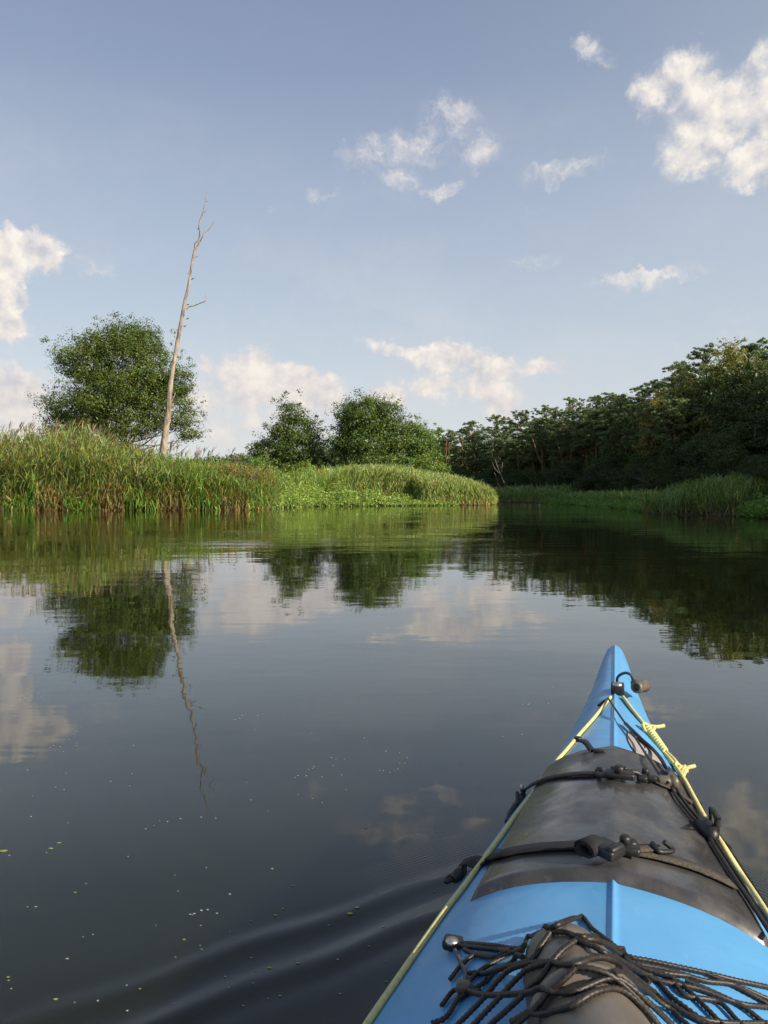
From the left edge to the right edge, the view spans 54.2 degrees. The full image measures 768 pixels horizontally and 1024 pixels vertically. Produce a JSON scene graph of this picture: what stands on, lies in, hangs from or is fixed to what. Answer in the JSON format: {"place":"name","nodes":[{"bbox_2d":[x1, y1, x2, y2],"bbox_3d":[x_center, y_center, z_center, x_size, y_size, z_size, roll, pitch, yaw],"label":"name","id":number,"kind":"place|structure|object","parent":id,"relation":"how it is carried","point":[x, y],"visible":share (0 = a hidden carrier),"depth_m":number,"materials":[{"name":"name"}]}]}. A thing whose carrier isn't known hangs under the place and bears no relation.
{"place":"outdoors","nodes":[
{"label":"outdoors","id":0,"kind":"place"},
{"bbox_2d":[0,502,767,1023],"bbox_3d":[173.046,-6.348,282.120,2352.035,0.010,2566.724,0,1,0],"label":"water","id":1,"kind":"structure","parent":0,"point":[220,682],"depth_m":2.70,"materials":[{"name":"black liquid"}]},
{"bbox_2d":[0,699,550,1010],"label":"duckweed","id":2,"kind":"object","parent":1,"relation":"on","point":[349,913],"visible":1,"depth_m":1.42,"materials":[{"name":"green plant"}]},
{"bbox_2d":[362,645,767,1023],"bbox_3d":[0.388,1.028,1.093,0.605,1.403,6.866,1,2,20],"label":"kayak","id":3,"kind":"object","parent":1,"relation":"on","point":[612,841],"visible":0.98,"depth_m":0.87,"materials":[{"name":"blue plastic"}]},
{"bbox_2d":[523,923,653,1023],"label":"bag","id":4,"kind":"object","parent":3,"relation":"on","point":[612,1008],"visible":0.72,"depth_m":0.56,"materials":[{"name":"grey fabric"}]},
{"bbox_2d":[0,0,767,469],"label":"sky","id":5,"kind":"structure","parent":0,"point":[465,211],"materials":[{"name":"blue"}]},
{"bbox_2d":[15,497,767,517],"bbox_3d":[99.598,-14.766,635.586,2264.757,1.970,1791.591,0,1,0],"label":"ground","id":6,"kind":"structure","parent":0,"point":[689,512],"depth_m":28.63,"materials":[{"name":"soil"}]},
{"bbox_2d":[24,311,210,455],"bbox_3d":[-20.330,-8.267,57.339,12.970,15.298,10.151,-1,2,-33],"label":"alder tree","id":7,"kind":"object","parent":6,"relation":"on","point":[101,403],"visible":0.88,"depth_m":56.32,"materials":[{"name":"green plant"}]},
{"bbox_2d":[0,418,292,510],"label":"reed bed","id":8,"kind":"object","parent":6,"relation":"on","point":[90,472],"visible":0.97,"depth_m":34.53,"materials":[{"name":"green plant"}]},
{"bbox_2d":[159,195,213,457],"bbox_3d":[-13.226,-11.499,49.725,4.031,19.137,0.621,0,1,0],"label":"dead tree","id":9,"kind":"object","parent":6,"relation":"on","point":[165,430],"visible":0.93,"depth_m":49.65,"materials":[{"name":"brown wood"}]},
{"bbox_2d":[185,452,317,490],"bbox_3d":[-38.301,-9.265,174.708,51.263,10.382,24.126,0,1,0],"label":"reed bed","id":10,"kind":"object","parent":6,"relation":"on","point":[240,459],"visible":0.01,"depth_m":168.98,"materials":[{"name":"green plant"}]},
{"bbox_2d":[234,448,286,473],"bbox_3d":[-9.762,-2.951,59.985,4.333,4.486,3.810,1,2,27],"label":"willow bush","id":11,"kind":"object","parent":6,"relation":"on","point":[257,461],"visible":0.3,"depth_m":59.62,"materials":[{"name":"green plant"}]},
{"bbox_2d":[200,458,356,504],"bbox_3d":[-5.919,-1.855,44.964,6.603,2.950,19.070,1,2,21],"label":"sedge patch","id":12,"kind":"object","parent":6,"relation":"on","point":[252,472],"visible":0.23,"depth_m":42.92,"materials":[{"name":"green plant"}]},
{"bbox_2d":[242,389,333,479],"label":"alder tree","id":13,"kind":"object","parent":6,"relation":"on","point":[292,436],"visible":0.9,"depth_m":70.82,"materials":[{"name":"green plant"}]},
{"bbox_2d":[282,458,321,480],"bbox_3d":[-7.005,-2.689,63.911,3.717,3.754,2.940,0,1,0],"label":"willow bush","id":14,"kind":"object","parent":6,"relation":"on","point":[299,467],"visible":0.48,"depth_m":63.45,"materials":[{"name":"green plant"}]},
{"bbox_2d":[215,467,459,508],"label":"waterside plants","id":15,"kind":"object","parent":6,"relation":"on","point":[348,497],"visible":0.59,"depth_m":45.60,"materials":[{"name":"green plant"}]},
{"bbox_2d":[302,437,399,471],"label":"bush","id":16,"kind":"object","parent":6,"relation":"on","point":[325,453],"visible":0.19,"depth_m":78.95,"materials":[{"name":"green plant"}]},
{"bbox_2d":[325,387,419,467],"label":"alder tree","id":17,"kind":"object","parent":6,"relation":"on","point":[358,428],"visible":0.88,"depth_m":68.33,"materials":[{"name":"green plant"}]},
{"bbox_2d":[331,462,500,504],"bbox_3d":[2.767,-1.913,51.599,14.724,3.334,9.135,-1,2,-21],"label":"reed bed","id":18,"kind":"object","parent":6,"relation":"on","point":[427,486],"visible":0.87,"depth_m":48.35,"materials":[{"name":"green plant"}]},
{"bbox_2d":[389,413,451,470],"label":"alder tree","id":19,"kind":"object","parent":6,"relation":"on","point":[422,440],"visible":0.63,"depth_m":70.97,"materials":[{"name":"green plant"}]},
{"bbox_2d":[388,452,453,474],"bbox_3d":[2.531,-2.894,62.043,6.561,4.249,4.502,0,1,0],"label":"willow bush","id":20,"kind":"object","parent":6,"relation":"on","point":[422,464],"visible":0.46,"depth_m":61.58,"materials":[{"name":"green plant"}]},
{"bbox_2d":[435,429,459,465],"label":"pine tree","id":21,"kind":"object","parent":6,"relation":"on","point":[452,437],"visible":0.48,"depth_m":101.99,"materials":[{"name":"green plant"}]},
{"bbox_2d":[436,446,464,471],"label":"pine tree","id":22,"kind":"object","parent":6,"relation":"on","point":[450,450],"visible":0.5,"depth_m":98.15,"materials":[{"name":"green plant"}]},
{"bbox_2d":[447,465,473,476],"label":"thicket bush","id":23,"kind":"object","parent":6,"relation":"on","point":[462,470],"visible":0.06,"depth_m":89.52,"materials":[{"name":"green plant"}]},
{"bbox_2d":[443,426,480,465],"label":"pine tree","id":24,"kind":"object","parent":6,"relation":"on","point":[458,440],"visible":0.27,"depth_m":99.04,"materials":[{"name":"green plant"}]},
{"bbox_2d":[451,442,479,468],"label":"pine tree","id":25,"kind":"object","parent":6,"relation":"on","point":[465,459],"visible":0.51,"depth_m":93.86,"materials":[{"name":"green plant"}]},
{"bbox_2d":[454,421,492,449],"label":"pine tree","id":26,"kind":"object","parent":6,"relation":"on","point":[472,424],"visible":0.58,"depth_m":94.70,"materials":[{"name":"green plant"}]},
{"bbox_2d":[460,438,491,472],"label":"pine tree","id":27,"kind":"object","parent":6,"relation":"on","point":[476,461],"visible":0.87,"depth_m":89.97,"materials":[{"name":"green plant"}]},
{"bbox_2d":[468,440,505,474],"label":"broadleaf tree","id":28,"kind":"object","parent":6,"relation":"on","point":[480,467],"visible":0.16,"depth_m":93.26,"materials":[{"name":"green plant"}]},
{"bbox_2d":[477,465,498,485],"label":"thicket bush","id":29,"kind":"object","parent":6,"relation":"on","point":[491,474],"visible":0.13,"depth_m":78.40,"materials":[{"name":"green plant"}]},
{"bbox_2d":[476,464,500,479],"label":"broadleaf tree","id":30,"kind":"object","parent":6,"relation":"on","point":[482,474],"visible":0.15,"depth_m":81.17,"materials":[{"name":"green plant"}]},
{"bbox_2d":[479,437,504,466],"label":"pine tree","id":31,"kind":"object","parent":6,"relation":"on","point":[495,448],"visible":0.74,"depth_m":86.01,"materials":[{"name":"green plant"}]},
{"bbox_2d":[475,414,518,464],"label":"pine tree","id":32,"kind":"object","parent":6,"relation":"on","point":[495,431],"visible":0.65,"depth_m":88.22,"materials":[{"name":"green plant"}]},
{"bbox_2d":[492,460,508,492],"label":"leaning dead tree","id":33,"kind":"object","parent":6,"relation":"on","point":[500,475],"visible":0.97,"depth_m":65.91,"materials":[{"name":"grey wood"}]},
{"bbox_2d":[485,466,521,487],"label":"thicket bush","id":34,"kind":"object","parent":6,"relation":"on","point":[508,470],"visible":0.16,"depth_m":74.81,"materials":[{"name":"green plant"}]},
{"bbox_2d":[487,444,521,471],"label":"pine tree","id":35,"kind":"object","parent":6,"relation":"on","point":[506,458],"visible":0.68,"depth_m":82.31,"materials":[{"name":"green plant"}]},
{"bbox_2d":[500,431,513,465],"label":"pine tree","id":36,"kind":"object","parent":6,"relation":"on","point":[505,434],"visible":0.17,"depth_m":87.61,"materials":[{"name":"green plant"}]},
{"bbox_2d":[495,469,523,493],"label":"thicket bush","id":37,"kind":"object","parent":6,"relation":"on","point":[508,479],"visible":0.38,"depth_m":71.95,"materials":[{"name":"green plant"}]},
{"bbox_2d":[497,410,532,470],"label":"pine tree","id":38,"kind":"object","parent":6,"relation":"on","point":[521,423],"visible":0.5,"depth_m":81.62,"materials":[{"name":"green plant"}]},
{"bbox_2d":[503,432,526,468],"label":"pine tree","id":39,"kind":"object","parent":6,"relation":"on","point":[513,444],"visible":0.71,"depth_m":78.02,"materials":[{"name":"green plant"}]},
{"bbox_2d":[499,440,530,471],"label":"broadleaf tree","id":40,"kind":"object","parent":6,"relation":"on","point":[520,461],"visible":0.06,"depth_m":85.89,"materials":[{"name":"green plant"}]},
{"bbox_2d":[511,474,533,487],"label":"thicket bush","id":41,"kind":"object","parent":6,"relation":"on","point":[519,481],"visible":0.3,"depth_m":68.63,"materials":[{"name":"green plant"}]},
{"bbox_2d":[514,431,547,471],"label":"pine tree","id":42,"kind":"object","parent":6,"relation":"on","point":[529,458],"visible":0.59,"depth_m":75.31,"materials":[{"name":"green plant"}]},
{"bbox_2d":[520,468,546,493],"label":"thicket bush","id":43,"kind":"object","parent":6,"relation":"on","point":[531,475],"visible":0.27,"depth_m":65.95,"materials":[{"name":"green plant"}]},
{"bbox_2d":[520,418,556,473],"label":"pine tree","id":44,"kind":"object","parent":6,"relation":"on","point":[536,435],"visible":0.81,"depth_m":72.77,"materials":[{"name":"green plant"}]},
{"bbox_2d":[523,405,557,471],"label":"pine tree","id":45,"kind":"object","parent":6,"relation":"on","point":[541,412],"visible":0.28,"depth_m":78.53,"materials":[{"name":"green plant"}]},
{"bbox_2d":[529,469,554,495],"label":"thicket bush","id":46,"kind":"object","parent":6,"relation":"on","point":[539,480],"visible":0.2,"depth_m":64.44,"materials":[{"name":"green plant"}]},
{"bbox_2d":[525,423,558,472],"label":"broadleaf tree","id":47,"kind":"object","parent":6,"relation":"on","point":[539,465],"visible":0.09,"depth_m":80.09,"materials":[{"name":"green plant"}]},
{"bbox_2d":[534,475,563,492],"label":"thicket bush","id":48,"kind":"object","parent":6,"relation":"on","point":[551,481],"visible":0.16,"depth_m":62.47,"materials":[{"name":"green plant"}]},
{"bbox_2d":[537,454,565,495],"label":"broadleaf tree","id":49,"kind":"object","parent":6,"relation":"on","point":[553,464],"visible":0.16,"depth_m":65.12,"materials":[{"name":"green plant"}]},
{"bbox_2d":[542,411,568,447],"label":"pine tree","id":50,"kind":"object","parent":6,"relation":"on","point":[550,412],"visible":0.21,"depth_m":76.14,"materials":[{"name":"green plant"}]},
{"bbox_2d":[539,420,577,467],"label":"pine tree","id":51,"kind":"object","parent":6,"relation":"on","point":[552,438],"visible":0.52,"depth_m":70.92,"materials":[{"name":"green plant"}]},
{"bbox_2d":[540,411,580,469],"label":"broadleaf tree","id":52,"kind":"object","parent":6,"relation":"on","point":[555,455],"visible":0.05,"depth_m":76.75,"materials":[{"name":"green plant"}]},
{"bbox_2d":[545,411,582,469],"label":"broadleaf tree","id":53,"kind":"object","parent":6,"relation":"on","point":[568,449],"visible":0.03,"depth_m":74.05,"materials":[{"name":"green plant"}]},
{"bbox_2d":[550,466,581,490],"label":"thicket bush","id":54,"kind":"object","parent":6,"relation":"on","point":[565,475],"visible":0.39,"depth_m":59.59,"materials":[{"name":"green plant"}]},
{"bbox_2d":[548,397,585,459],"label":"pine tree","id":55,"kind":"object","parent":6,"relation":"on","point":[569,408],"visible":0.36,"depth_m":70.06,"materials":[{"name":"green plant"}]},
{"bbox_2d":[547,454,587,485],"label":"broadleaf tree","id":56,"kind":"object","parent":6,"relation":"on","point":[574,464],"visible":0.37,"depth_m":61.60,"materials":[{"name":"green plant"}]},
{"bbox_2d":[551,421,589,460],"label":"pine tree","id":57,"kind":"object","parent":6,"relation":"on","point":[565,437],"visible":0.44,"depth_m":68.14,"materials":[{"name":"green plant"}]},
{"bbox_2d":[556,408,602,468],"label":"pine tree","id":58,"kind":"object","parent":6,"relation":"on","point":[574,447],"visible":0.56,"depth_m":65.44,"materials":[{"name":"green plant"}]},
{"bbox_2d":[489,480,674,503],"bbox_3d":[12.056,-1.592,58.719,6.970,1.853,52.069,0,1,-6],"label":"bank sedge","id":59,"kind":"object","parent":6,"relation":"on","point":[517,493],"visible":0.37,"depth_m":56.77,"materials":[{"name":"green plant"}]},
{"bbox_2d":[562,402,602,468],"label":"broadleaf tree","id":60,"kind":"object","parent":6,"relation":"on","point":[591,446],"visible":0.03,"depth_m":69.64,"materials":[{"name":"green plant"}]},
{"bbox_2d":[569,467,609,494],"bbox_3d":[15.226,-2.007,54.859,3.429,2.580,4.178,1,2,34],"label":"thicket bush","id":61,"kind":"object","parent":6,"relation":"on","point":[591,477],"visible":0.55,"depth_m":54.36,"materials":[{"name":"green plant"}]},
{"bbox_2d":[574,395,606,462],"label":"pine tree","id":62,"kind":"object","parent":6,"relation":"on","point":[591,398],"visible":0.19,"depth_m":67.37,"materials":[{"name":"green plant"}]},
{"bbox_2d":[566,404,616,465],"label":"broadleaf tree","id":63,"kind":"object","parent":6,"relation":"on","point":[589,457],"visible":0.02,"depth_m":67.86,"materials":[{"name":"green plant"}]},
{"bbox_2d":[576,407,611,459],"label":"pine tree","id":64,"kind":"object","parent":6,"relation":"on","point":[591,421],"visible":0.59,"depth_m":62.00,"materials":[{"name":"green plant"}]},
{"bbox_2d":[575,392,620,439],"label":"pine tree","id":65,"kind":"object","parent":6,"relation":"on","point":[604,402],"visible":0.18,"depth_m":65.23,"materials":[{"name":"green plant"}]},
{"bbox_2d":[573,405,629,454],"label":"pine tree","id":66,"kind":"object","parent":6,"relation":"on","point":[608,414],"visible":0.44,"depth_m":59.59,"materials":[{"name":"green plant"}]},
{"bbox_2d":[590,478,613,489],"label":"thicket bush","id":67,"kind":"object","parent":6,"relation":"on","point":[598,484],"visible":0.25,"depth_m":52.37,"materials":[{"name":"green plant"}]},
{"bbox_2d":[581,441,624,473],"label":"broadleaf tree","id":68,"kind":"object","parent":6,"relation":"on","point":[597,462],"visible":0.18,"depth_m":55.69,"materials":[{"name":"green plant"}]},
{"bbox_2d":[593,466,627,491],"bbox_3d":[15.800,-1.838,49.859,4.019,2.482,3.298,1,2,21],"label":"thicket bush","id":69,"kind":"object","parent":6,"relation":"on","point":[608,486],"visible":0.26,"depth_m":49.96,"materials":[{"name":"green plant"}]},
{"bbox_2d":[598,393,631,424],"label":"pine tree","id":70,"kind":"object","parent":6,"relation":"on","point":[616,397],"visible":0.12,"depth_m":62.18,"materials":[{"name":"green plant"}]},
{"bbox_2d":[601,408,634,454],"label":"pine tree","id":71,"kind":"object","parent":6,"relation":"on","point":[620,426],"visible":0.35,"depth_m":57.45,"materials":[{"name":"green plant"}]},
{"bbox_2d":[601,393,634,466],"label":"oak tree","id":72,"kind":"object","parent":6,"relation":"on","point":[611,423],"visible":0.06,"depth_m":61.30,"materials":[{"name":"green plant"}]},
{"bbox_2d":[610,401,650,450],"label":"pine tree","id":73,"kind":"object","parent":6,"relation":"on","point":[630,423],"visible":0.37,"depth_m":54.58,"materials":[{"name":"green plant"}]},
{"bbox_2d":[612,384,658,434],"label":"pine tree","id":74,"kind":"object","parent":6,"relation":"on","point":[638,399],"visible":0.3,"depth_m":56.77,"materials":[{"name":"green plant"}]},
{"bbox_2d":[616,465,654,491],"bbox_3d":[15.824,-1.664,45.288,3.802,2.348,3.120,0,1,4],"label":"thicket bush","id":75,"kind":"object","parent":6,"relation":"on","point":[629,475],"visible":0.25,"depth_m":45.25,"materials":[{"name":"green plant"}]},
{"bbox_2d":[620,402,664,445],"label":"pine tree","id":76,"kind":"object","parent":6,"relation":"on","point":[635,430],"visible":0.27,"depth_m":51.94,"materials":[{"name":"green plant"}]},
{"bbox_2d":[630,468,664,493],"bbox_3d":[15.567,-1.501,42.935,3.319,2.104,2.185,1,2,32],"label":"thicket bush","id":77,"kind":"object","parent":6,"relation":"on","point":[645,475],"visible":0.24,"depth_m":43.03,"materials":[{"name":"green plant"}]},
{"bbox_2d":[539,492,767,517],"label":"waterside grass","id":78,"kind":"structure","parent":6,"relation":"on","point":[756,508],"depth_m":36.52,"materials":[{"name":"green plant"}]},
{"bbox_2d":[642,476,667,491],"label":"thicket bush","id":79,"kind":"object","parent":6,"relation":"on","point":[652,486],"visible":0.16,"depth_m":40.74,"materials":[{"name":"green plant"}]},
{"bbox_2d":[631,384,680,463],"bbox_3d":[18.044,-4.353,49.182,3.488,7.763,2.956,-1,2,-20],"label":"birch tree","id":80,"kind":"object","parent":6,"relation":"on","point":[652,442],"visible":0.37,"depth_m":48.84,"materials":[{"name":"green plant"}]},
{"bbox_2d":[628,396,695,450],"bbox_3d":[18.746,-4.098,49.782,4.735,7.218,4.344,0,1,-2],"label":"pine tree","id":81,"kind":"object","parent":6,"relation":"on","point":[640,412],"visible":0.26,"depth_m":49.33,"materials":[{"name":"green plant"}]},
{"bbox_2d":[654,470,682,491],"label":"thicket bush","id":82,"kind":"object","parent":6,"relation":"on","point":[672,476],"visible":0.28,"depth_m":38.95,"materials":[{"name":"green plant"}]},
{"bbox_2d":[643,361,707,393],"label":"pine tree","id":83,"kind":"object","parent":6,"relation":"on","point":[656,382],"visible":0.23,"depth_m":55.84,"materials":[{"name":"green plant"}]},
{"bbox_2d":[647,398,704,445],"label":"pine tree","id":84,"kind":"object","parent":6,"relation":"on","point":[679,417],"visible":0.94,"depth_m":47.12,"materials":[{"name":"green plant"}]},
{"bbox_2d":[668,471,699,490],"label":"thicket bush","id":85,"kind":"object","parent":6,"relation":"on","point":[686,477],"visible":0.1,"depth_m":37.20,"materials":[{"name":"green plant"}]},
{"bbox_2d":[660,362,712,446],"bbox_3d":[22.364,-5.324,51.842,8.440,9.691,7.494,-1,2,-19],"label":"broadleaf tree","id":86,"kind":"object","parent":6,"relation":"on","point":[690,376],"visible":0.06,"depth_m":51.95,"materials":[{"name":"green plant"}]},
{"bbox_2d":[662,371,713,441],"bbox_3d":[20.299,-4.915,50.068,5.201,8.816,5.952,-1,2,-22],"label":"oak tree","id":87,"kind":"object","parent":6,"relation":"on","point":[678,395],"visible":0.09,"depth_m":49.48,"materials":[{"name":"green plant"}]},
{"bbox_2d":[668,470,715,484],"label":"thicket bush","id":88,"kind":"object","parent":6,"relation":"on","point":[700,476],"visible":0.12,"depth_m":35.90,"materials":[{"name":"green plant"}]},
{"bbox_2d":[672,342,723,382],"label":"pine tree","id":89,"kind":"object","parent":6,"relation":"on","point":[699,354],"visible":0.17,"depth_m":57.90,"materials":[{"name":"green plant"}]},
{"bbox_2d":[670,357,731,439],"bbox_3d":[22.378,-5.375,50.353,7.556,9.890,7.057,-1,2,-39],"label":"broadleaf tree","id":90,"kind":"object","parent":6,"relation":"on","point":[708,380],"visible":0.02,"depth_m":49.11,"materials":[{"name":"green plant"}]},
{"bbox_2d":[636,467,767,515],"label":"reed bed","id":91,"kind":"object","parent":6,"relation":"on","point":[719,493],"visible":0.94,"depth_m":27.52,"materials":[{"name":"green plant"}]},
{"bbox_2d":[657,336,753,454],"bbox_3d":[21.494,-5.967,48.922,6.662,11.062,7.422,0,1,-10],"label":"oak tree","id":92,"kind":"object","parent":6,"relation":"on","point":[732,352],"visible":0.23,"depth_m":47.76,"materials":[{"name":"green plant"}]},
{"bbox_2d":[663,356,766,442],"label":"broadleaf tree","id":93,"kind":"object","parent":6,"relation":"on","point":[705,405],"visible":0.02,"depth_m":47.45,"materials":[{"name":"green plant"}]},
{"bbox_2d":[705,447,751,478],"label":"broadleaf tree","id":94,"kind":"object","parent":6,"relation":"on","point":[716,461],"visible":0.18,"depth_m":34.88,"materials":[{"name":"green plant"}]},
{"bbox_2d":[692,417,767,458],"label":"broadleaf tree","id":95,"kind":"object","parent":6,"relation":"on","point":[747,437],"visible":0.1,"depth_m":38.29,"materials":[{"name":"green plant"}]},
{"bbox_2d":[693,351,767,452],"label":"broadleaf tree","id":96,"kind":"object","parent":6,"relation":"on","point":[719,409],"visible":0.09,"depth_m":44.94,"materials":[{"name":"green plant"}]},
{"bbox_2d":[711,350,767,452],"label":"broadleaf tree","id":97,"kind":"object","parent":6,"relation":"on","point":[737,381],"visible":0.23,"depth_m":43.04,"materials":[{"name":"green plant"}]},
{"bbox_2d":[714,370,767,457],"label":"broadleaf tree","id":98,"kind":"object","parent":6,"relation":"on","point":[739,420],"visible":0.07,"depth_m":41.64,"materials":[{"name":"green plant"}]},
{"bbox_2d":[720,337,767,370],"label":"pine tree","id":99,"kind":"object","parent":6,"relation":"on","point":[751,347],"visible":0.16,"depth_m":54.94,"materials":[{"name":"green plant"}]},
{"bbox_2d":[722,352,767,380],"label":"oak tree","id":100,"kind":"object","parent":6,"relation":"on","point":[742,357],"visible":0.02,"depth_m":46.92,"materials":[{"name":"green plant"}]},
{"bbox_2d":[726,375,767,457],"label":"broadleaf tree","id":101,"kind":"object","parent":6,"relation":"on","point":[761,401],"visible":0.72,"depth_m":37.38,"materials":[{"name":"green plant"}]},
{"bbox_2d":[742,451,767,490],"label":"broadleaf tree","id":102,"kind":"object","parent":6,"relation":"on","point":[763,463],"visible":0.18,"depth_m":28.05,"materials":[{"name":"green plant"}]},
{"bbox_2d":[744,460,767,495],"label":"broadleaf tree","id":103,"kind":"object","parent":6,"relation":"on","point":[760,472],"visible":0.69,"depth_m":26.24,"materials":[{"name":"green plant"}]},
{"bbox_2d":[747,350,767,370],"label":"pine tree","id":104,"kind":"object","parent":6,"relation":"on","point":[756,353],"visible":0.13,"depth_m":53.00,"materials":[{"name":"green plant"}]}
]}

